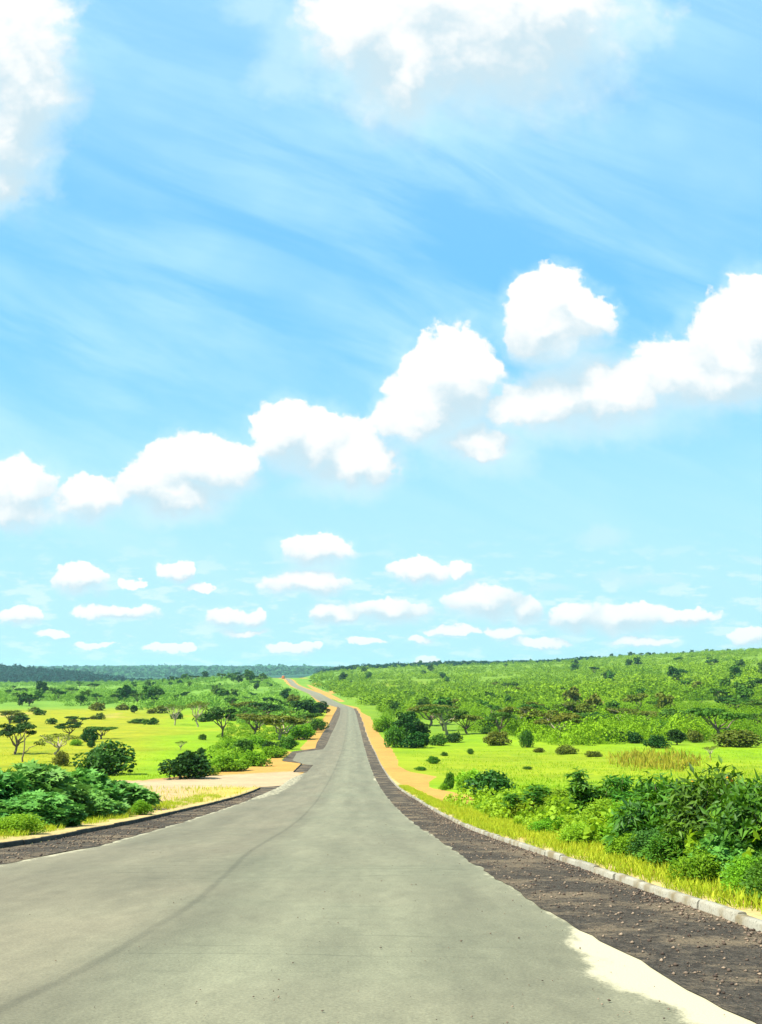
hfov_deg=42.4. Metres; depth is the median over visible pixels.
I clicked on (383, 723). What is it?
bush
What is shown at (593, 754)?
shrub
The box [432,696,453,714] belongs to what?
tree
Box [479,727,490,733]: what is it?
bush
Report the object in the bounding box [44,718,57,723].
bush
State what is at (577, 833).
bush
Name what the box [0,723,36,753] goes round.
acacia tree
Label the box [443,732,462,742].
bush
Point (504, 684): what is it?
tree
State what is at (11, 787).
leafy shrub
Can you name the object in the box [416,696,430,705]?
tree
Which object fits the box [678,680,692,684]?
tree
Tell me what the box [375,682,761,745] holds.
scrub
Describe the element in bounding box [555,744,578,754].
shrub
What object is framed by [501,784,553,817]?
bush
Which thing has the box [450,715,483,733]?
acacia tree
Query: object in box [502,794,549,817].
bush
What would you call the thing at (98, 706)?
bush
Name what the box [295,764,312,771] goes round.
gravel shoulder
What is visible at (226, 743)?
shrub
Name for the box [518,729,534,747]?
bush
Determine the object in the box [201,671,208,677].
tree
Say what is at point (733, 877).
bush
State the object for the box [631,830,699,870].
bush
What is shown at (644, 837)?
bush
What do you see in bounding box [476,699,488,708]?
tree
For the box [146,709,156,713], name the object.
bush
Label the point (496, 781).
bush
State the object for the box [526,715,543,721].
acacia tree
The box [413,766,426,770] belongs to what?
shrub
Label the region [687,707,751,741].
acacia tree
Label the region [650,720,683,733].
bush
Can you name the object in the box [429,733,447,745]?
bush
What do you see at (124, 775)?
field grass
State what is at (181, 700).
scrub
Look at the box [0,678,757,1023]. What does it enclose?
road
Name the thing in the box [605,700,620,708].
tree
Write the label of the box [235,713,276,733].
acacia tree
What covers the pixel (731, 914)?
kerb
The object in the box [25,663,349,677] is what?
forest
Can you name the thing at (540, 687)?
scrub
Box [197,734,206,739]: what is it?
bush
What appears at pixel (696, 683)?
tree
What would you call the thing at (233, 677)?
tree
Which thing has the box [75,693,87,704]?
tree
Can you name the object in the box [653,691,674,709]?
tree
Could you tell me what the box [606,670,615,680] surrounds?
tree
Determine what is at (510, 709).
acacia tree
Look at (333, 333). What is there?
sky
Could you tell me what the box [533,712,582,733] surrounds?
acacia tree
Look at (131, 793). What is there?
leafy shrub
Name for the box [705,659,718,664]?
tree
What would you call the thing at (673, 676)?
tree
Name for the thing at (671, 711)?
tree
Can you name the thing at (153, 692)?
tree
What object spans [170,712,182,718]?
bush
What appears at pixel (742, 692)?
tree
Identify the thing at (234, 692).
tree
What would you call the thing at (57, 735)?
acacia tree
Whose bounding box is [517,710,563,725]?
acacia tree
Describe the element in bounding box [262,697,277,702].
tree
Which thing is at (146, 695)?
tree
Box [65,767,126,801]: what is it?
leafy shrub
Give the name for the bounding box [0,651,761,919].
ground
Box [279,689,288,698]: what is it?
tree
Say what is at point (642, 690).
tree
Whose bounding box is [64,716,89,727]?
acacia tree
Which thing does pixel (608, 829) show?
bush
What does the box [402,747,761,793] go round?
field grass
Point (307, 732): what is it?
shrub
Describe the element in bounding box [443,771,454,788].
shrub
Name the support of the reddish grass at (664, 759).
on the ground at (398, 764)
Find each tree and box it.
[0,710,25,723]
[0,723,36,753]
[17,693,27,705]
[21,694,37,705]
[21,732,45,761]
[33,690,44,699]
[36,680,48,692]
[39,733,79,754]
[52,690,65,697]
[54,722,82,734]
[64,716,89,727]
[65,687,78,694]
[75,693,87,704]
[80,689,91,695]
[87,726,117,738]
[91,693,102,701]
[110,694,119,700]
[117,685,131,700]
[129,692,144,701]
[130,705,137,712]
[139,684,154,699]
[144,680,151,685]
[147,689,164,701]
[154,686,163,694]
[165,704,186,724]
[181,673,188,680]
[185,701,208,726]
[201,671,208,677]
[203,708,236,737]
[212,687,219,695]
[217,689,229,696]
[226,697,236,703]
[228,689,237,696]
[229,701,255,712]
[231,674,236,681]
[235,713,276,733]
[236,675,242,682]
[239,708,257,713]
[244,669,254,680]
[249,702,285,714]
[253,682,259,689]
[261,715,307,739]
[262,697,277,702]
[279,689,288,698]
[281,701,295,707]
[287,694,299,700]
[291,699,318,718]
[293,713,323,725]
[313,701,330,713]
[338,672,347,680]
[361,665,366,672]
[364,671,371,678]
[387,699,400,712]
[392,711,419,734]
[406,704,451,724]
[409,721,431,736]
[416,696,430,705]
[418,706,468,734]
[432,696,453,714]
[433,714,452,730]
[442,698,458,706]
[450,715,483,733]
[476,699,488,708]
[477,716,500,730]
[486,712,516,731]
[487,704,501,712]
[497,706,533,721]
[500,682,511,688]
[503,695,514,706]
[516,704,541,710]
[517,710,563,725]
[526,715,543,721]
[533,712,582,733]
[538,706,551,710]
[551,704,579,712]
[561,686,580,703]
[562,701,596,719]
[570,662,579,671]
[576,713,612,721]
[584,693,603,713]
[600,669,614,678]
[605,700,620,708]
[605,708,645,718]
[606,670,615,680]
[620,693,648,709]
[625,659,632,665]
[633,657,641,665]
[636,687,645,692]
[636,711,658,719]
[645,701,659,707]
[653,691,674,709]
[656,708,688,722]
[666,729,687,744]
[667,666,680,678]
[670,674,682,679]
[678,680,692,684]
[679,669,687,674]
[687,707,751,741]
[691,680,704,688]
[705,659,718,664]
[709,688,725,698]
[714,696,736,707]
[718,677,730,686]
[721,698,744,708]
[728,664,741,678]
[730,682,741,687]
[734,659,745,666]
[734,686,754,707]
[742,681,756,690]
[743,699,761,708]
[747,713,761,724]
[751,679,761,685]
[756,662,761,672]
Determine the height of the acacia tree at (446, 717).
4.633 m
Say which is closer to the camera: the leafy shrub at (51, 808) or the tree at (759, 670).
the leafy shrub at (51, 808)
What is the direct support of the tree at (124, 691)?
on the ground at (398, 764)
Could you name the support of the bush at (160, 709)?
on the ground at (398, 764)
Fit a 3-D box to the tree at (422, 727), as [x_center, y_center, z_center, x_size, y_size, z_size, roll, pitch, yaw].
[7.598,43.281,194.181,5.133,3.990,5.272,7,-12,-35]
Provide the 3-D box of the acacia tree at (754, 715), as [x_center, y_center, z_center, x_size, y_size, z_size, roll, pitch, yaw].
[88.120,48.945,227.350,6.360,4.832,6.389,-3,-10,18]
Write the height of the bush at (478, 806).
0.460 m
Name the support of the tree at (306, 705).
on the ground at (398, 764)
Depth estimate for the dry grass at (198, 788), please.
53.66 m
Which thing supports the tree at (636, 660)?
on the ground at (398, 764)
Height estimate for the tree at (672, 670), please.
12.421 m
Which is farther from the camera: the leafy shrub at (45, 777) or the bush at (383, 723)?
the bush at (383, 723)
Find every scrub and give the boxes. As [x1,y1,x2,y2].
[0,675,317,724]
[205,721,299,761]
[309,648,761,712]
[313,656,596,673]
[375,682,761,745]
[383,730,478,785]
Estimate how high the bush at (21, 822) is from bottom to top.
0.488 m
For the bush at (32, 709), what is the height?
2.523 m
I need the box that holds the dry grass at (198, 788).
[131,784,256,810]
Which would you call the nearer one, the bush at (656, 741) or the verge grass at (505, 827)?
the verge grass at (505, 827)
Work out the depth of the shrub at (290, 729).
222.51 m
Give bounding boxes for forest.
[0,663,168,682]
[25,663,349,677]
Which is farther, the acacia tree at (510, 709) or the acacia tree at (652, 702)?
the acacia tree at (652, 702)
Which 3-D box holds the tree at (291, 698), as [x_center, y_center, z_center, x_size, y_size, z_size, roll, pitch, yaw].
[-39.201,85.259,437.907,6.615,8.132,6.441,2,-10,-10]
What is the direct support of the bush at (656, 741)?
on the ground at (398, 764)
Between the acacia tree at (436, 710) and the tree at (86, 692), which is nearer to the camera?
the acacia tree at (436, 710)
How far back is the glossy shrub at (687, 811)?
12.89 m
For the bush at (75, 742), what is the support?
on the ground at (398, 764)
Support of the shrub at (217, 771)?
on the ground at (398, 764)
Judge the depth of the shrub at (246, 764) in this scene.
92.06 m
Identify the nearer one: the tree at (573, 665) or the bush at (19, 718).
the bush at (19, 718)
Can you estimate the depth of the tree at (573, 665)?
1093.84 m
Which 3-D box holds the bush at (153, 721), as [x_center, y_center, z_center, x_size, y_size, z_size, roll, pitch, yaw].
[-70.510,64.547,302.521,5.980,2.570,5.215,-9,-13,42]
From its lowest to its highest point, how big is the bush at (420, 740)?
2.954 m
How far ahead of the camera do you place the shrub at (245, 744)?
133.94 m
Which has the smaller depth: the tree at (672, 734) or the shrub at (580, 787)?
the shrub at (580, 787)
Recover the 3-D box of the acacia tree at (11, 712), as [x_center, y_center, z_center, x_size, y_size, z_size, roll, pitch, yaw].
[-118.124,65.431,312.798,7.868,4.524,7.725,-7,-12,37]
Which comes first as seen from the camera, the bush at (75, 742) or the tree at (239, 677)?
the bush at (75, 742)
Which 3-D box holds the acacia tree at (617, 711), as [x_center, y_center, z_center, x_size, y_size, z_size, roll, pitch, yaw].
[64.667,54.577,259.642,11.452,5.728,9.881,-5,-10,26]
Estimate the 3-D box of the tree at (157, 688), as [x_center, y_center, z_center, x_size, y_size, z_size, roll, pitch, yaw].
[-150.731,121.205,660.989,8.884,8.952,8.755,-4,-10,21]
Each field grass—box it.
[0,739,278,778]
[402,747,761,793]
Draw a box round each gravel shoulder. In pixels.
[0,786,279,863]
[282,707,339,762]
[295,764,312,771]
[354,708,761,1023]
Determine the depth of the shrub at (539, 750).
137.75 m
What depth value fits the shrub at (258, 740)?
161.05 m
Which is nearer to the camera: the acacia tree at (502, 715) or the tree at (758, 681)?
the acacia tree at (502, 715)
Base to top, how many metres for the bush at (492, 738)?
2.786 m
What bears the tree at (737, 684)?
on the ground at (398, 764)
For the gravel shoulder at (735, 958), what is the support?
on the ground at (398, 764)
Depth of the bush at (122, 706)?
458.46 m
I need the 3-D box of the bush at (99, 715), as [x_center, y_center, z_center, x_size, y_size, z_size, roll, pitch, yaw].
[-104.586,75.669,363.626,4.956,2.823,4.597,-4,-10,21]
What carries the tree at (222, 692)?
on the ground at (398, 764)
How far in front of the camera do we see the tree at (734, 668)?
680.10 m
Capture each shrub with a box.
[0,768,32,801]
[0,789,88,827]
[2,758,95,813]
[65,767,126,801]
[85,788,131,818]
[108,778,161,808]
[205,764,220,775]
[209,754,243,771]
[221,738,234,747]
[227,738,254,754]
[231,759,250,770]
[238,749,272,766]
[247,735,265,746]
[260,745,288,757]
[262,740,281,748]
[275,735,298,748]
[282,725,301,735]
[288,723,315,738]
[308,718,329,730]
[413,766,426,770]
[426,756,440,763]
[438,783,449,789]
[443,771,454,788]
[456,773,469,791]
[533,747,544,752]
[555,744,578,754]
[584,751,602,756]
[601,769,707,853]
[651,755,756,865]
[693,768,761,860]
[703,746,717,756]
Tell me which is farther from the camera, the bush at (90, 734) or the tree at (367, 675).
the tree at (367, 675)
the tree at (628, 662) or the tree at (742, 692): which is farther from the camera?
the tree at (628, 662)
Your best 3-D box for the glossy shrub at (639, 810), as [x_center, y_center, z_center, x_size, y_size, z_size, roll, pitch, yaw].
[4.430,4.654,14.716,2.279,1.484,2.282,6,-11,-32]
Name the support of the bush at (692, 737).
on the ground at (398, 764)
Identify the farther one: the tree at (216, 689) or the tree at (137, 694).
the tree at (216, 689)
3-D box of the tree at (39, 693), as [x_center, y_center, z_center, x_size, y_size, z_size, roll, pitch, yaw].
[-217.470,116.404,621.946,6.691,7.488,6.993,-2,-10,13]
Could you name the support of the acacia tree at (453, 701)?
on the ground at (398, 764)
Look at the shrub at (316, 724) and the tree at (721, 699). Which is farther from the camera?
the tree at (721, 699)
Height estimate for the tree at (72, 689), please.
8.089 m
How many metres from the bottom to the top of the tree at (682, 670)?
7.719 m
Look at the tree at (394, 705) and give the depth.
398.94 m
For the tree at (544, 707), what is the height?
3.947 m
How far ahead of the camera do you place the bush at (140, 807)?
32.33 m
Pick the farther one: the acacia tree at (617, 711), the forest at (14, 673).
the forest at (14, 673)
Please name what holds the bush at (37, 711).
on the ground at (398, 764)
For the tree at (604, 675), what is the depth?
796.53 m
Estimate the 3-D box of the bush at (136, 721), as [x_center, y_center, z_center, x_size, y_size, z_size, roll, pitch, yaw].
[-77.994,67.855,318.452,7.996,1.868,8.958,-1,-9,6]
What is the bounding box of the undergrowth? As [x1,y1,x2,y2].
[443,781,761,864]
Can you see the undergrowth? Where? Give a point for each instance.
(494, 806)
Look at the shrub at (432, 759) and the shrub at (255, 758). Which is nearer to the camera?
the shrub at (255, 758)
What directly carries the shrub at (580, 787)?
on the ground at (398, 764)
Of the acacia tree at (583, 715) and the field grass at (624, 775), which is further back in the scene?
the acacia tree at (583, 715)
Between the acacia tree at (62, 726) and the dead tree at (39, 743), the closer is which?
the dead tree at (39, 743)
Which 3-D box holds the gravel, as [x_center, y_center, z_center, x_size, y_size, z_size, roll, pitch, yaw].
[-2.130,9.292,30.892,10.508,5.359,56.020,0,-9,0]
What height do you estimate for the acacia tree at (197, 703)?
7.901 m
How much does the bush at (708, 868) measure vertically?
0.546 m
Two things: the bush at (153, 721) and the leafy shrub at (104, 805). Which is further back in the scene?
the bush at (153, 721)
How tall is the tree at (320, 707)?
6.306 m
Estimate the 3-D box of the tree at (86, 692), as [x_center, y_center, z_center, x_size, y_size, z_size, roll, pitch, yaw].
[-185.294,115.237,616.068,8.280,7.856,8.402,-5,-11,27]
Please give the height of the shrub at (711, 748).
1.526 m
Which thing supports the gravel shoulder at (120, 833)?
on the ground at (398, 764)
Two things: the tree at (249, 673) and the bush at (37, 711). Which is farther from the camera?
the tree at (249, 673)
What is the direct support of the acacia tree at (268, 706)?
on the ground at (398, 764)
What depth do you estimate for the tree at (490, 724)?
234.01 m
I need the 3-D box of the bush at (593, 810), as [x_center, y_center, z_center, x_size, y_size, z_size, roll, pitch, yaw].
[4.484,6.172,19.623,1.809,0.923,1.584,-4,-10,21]
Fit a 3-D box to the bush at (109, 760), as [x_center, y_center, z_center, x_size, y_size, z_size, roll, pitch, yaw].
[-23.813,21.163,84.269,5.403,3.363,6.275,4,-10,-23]
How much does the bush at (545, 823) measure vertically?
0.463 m
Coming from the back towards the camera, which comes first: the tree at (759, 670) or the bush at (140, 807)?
the tree at (759, 670)
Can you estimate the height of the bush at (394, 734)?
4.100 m
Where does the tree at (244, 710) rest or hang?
on the ground at (398, 764)
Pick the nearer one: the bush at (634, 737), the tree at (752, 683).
the bush at (634, 737)
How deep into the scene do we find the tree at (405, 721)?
189.95 m
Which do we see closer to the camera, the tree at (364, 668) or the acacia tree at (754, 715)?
the acacia tree at (754, 715)
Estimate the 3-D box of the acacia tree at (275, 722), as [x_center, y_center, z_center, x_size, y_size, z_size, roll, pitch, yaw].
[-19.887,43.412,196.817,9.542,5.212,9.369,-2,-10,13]
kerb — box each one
[0,787,259,848]
[358,711,761,931]
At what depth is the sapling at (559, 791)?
26.25 m
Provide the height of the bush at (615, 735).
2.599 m
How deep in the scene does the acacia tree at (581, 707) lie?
235.24 m
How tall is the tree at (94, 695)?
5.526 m
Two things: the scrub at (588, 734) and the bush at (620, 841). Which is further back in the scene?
the scrub at (588, 734)
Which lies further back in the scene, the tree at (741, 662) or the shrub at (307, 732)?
the tree at (741, 662)
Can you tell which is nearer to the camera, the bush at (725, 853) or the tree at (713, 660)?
the bush at (725, 853)
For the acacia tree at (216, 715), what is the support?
on the ground at (398, 764)
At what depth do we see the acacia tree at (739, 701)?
335.81 m
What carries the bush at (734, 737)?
on the ground at (398, 764)
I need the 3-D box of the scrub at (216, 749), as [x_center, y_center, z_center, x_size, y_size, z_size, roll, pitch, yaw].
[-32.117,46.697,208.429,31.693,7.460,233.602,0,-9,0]
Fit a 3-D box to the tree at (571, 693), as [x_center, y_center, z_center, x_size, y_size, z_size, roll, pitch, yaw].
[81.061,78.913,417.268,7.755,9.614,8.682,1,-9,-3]
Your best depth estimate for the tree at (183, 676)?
1170.50 m
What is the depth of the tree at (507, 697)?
427.63 m
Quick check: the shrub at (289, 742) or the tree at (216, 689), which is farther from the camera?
the tree at (216, 689)
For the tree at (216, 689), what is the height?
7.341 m
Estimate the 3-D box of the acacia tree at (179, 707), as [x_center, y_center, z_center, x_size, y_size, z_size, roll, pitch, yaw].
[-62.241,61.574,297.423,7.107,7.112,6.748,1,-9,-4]
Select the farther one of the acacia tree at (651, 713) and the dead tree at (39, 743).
the acacia tree at (651, 713)
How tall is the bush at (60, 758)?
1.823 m
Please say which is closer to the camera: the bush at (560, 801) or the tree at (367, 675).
the bush at (560, 801)
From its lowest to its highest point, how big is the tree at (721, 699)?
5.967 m
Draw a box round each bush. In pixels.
[0,813,48,835]
[8,714,29,722]
[28,707,39,711]
[33,708,46,714]
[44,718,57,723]
[51,750,70,765]
[69,739,82,745]
[70,738,136,775]
[79,727,98,741]
[87,740,95,747]
[88,702,105,710]
[93,713,105,719]
[115,703,128,709]
[126,718,146,723]
[127,799,154,814]
[142,717,159,724]
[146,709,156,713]
[153,705,169,713]
[158,750,214,778]
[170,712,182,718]
[192,711,212,721]
[196,747,206,752]
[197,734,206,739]
[372,714,393,731]
[384,724,408,747]
[398,732,429,748]
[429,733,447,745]
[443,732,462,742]
[460,769,518,797]
[474,800,488,810]
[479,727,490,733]
[483,731,511,745]
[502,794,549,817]
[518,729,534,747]
[526,815,568,831]
[534,793,577,818]
[556,821,604,844]
[562,797,616,830]
[599,798,640,844]
[604,728,627,741]
[604,830,648,861]
[622,731,643,742]
[626,823,670,861]
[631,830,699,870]
[643,734,671,748]
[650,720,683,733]
[666,839,726,884]
[685,729,703,742]
[685,833,761,884]
[708,729,761,746]
[718,853,761,897]
[738,850,761,901]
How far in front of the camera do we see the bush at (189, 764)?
76.01 m
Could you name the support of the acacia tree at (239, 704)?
on the ground at (398, 764)
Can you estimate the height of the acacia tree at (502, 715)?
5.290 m
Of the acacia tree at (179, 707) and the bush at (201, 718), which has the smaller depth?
the acacia tree at (179, 707)
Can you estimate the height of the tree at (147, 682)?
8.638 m
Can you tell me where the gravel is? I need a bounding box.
[0,790,761,1023]
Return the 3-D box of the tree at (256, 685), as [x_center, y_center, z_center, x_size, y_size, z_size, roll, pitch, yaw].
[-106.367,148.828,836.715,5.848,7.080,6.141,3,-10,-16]
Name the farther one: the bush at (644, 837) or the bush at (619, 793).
the bush at (619, 793)
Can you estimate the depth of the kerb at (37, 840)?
24.88 m
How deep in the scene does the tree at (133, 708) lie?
420.53 m
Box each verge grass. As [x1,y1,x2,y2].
[0,792,221,838]
[399,784,761,914]
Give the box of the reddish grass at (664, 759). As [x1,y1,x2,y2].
[606,746,711,771]
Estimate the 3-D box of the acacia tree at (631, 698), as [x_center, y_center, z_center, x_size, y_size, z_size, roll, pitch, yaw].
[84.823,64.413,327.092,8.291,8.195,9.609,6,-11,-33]
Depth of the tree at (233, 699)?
478.62 m
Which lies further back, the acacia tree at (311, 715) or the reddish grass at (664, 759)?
the acacia tree at (311, 715)
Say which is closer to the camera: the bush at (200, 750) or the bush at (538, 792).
the bush at (538, 792)
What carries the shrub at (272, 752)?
on the ground at (398, 764)
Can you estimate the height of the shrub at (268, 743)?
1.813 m
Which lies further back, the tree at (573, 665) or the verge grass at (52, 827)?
the tree at (573, 665)
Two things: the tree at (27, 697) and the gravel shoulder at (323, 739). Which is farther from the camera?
the tree at (27, 697)
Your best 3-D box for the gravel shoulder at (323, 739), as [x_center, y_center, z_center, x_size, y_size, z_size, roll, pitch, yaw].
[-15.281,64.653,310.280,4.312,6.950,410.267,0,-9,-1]
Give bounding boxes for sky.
[0,0,761,666]
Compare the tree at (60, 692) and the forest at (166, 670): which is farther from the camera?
the forest at (166, 670)
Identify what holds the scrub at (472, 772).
on the ground at (398, 764)
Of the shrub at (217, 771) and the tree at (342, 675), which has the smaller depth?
the shrub at (217, 771)
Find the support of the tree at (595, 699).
on the ground at (398, 764)
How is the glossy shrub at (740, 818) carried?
on the ground at (398, 764)
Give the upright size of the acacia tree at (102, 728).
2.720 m
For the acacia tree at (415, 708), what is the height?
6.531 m
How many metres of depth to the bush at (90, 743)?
159.98 m
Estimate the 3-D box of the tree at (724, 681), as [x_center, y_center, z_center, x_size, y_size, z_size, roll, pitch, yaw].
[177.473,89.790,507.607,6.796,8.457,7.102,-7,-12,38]
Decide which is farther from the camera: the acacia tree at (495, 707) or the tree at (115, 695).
the tree at (115, 695)
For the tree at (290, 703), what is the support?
on the ground at (398, 764)
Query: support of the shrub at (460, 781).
on the ground at (398, 764)
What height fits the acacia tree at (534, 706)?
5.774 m
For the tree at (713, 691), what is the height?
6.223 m
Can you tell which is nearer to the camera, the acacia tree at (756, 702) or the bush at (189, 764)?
the bush at (189, 764)
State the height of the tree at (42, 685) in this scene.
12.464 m
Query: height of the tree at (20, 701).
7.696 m
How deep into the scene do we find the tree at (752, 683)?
477.23 m
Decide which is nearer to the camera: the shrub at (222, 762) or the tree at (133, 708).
the shrub at (222, 762)
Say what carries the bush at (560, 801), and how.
on the ground at (398, 764)
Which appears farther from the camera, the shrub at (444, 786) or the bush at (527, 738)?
the bush at (527, 738)
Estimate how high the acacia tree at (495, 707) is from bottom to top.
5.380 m
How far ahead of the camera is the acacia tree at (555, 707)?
237.56 m
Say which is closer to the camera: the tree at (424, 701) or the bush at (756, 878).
the bush at (756, 878)

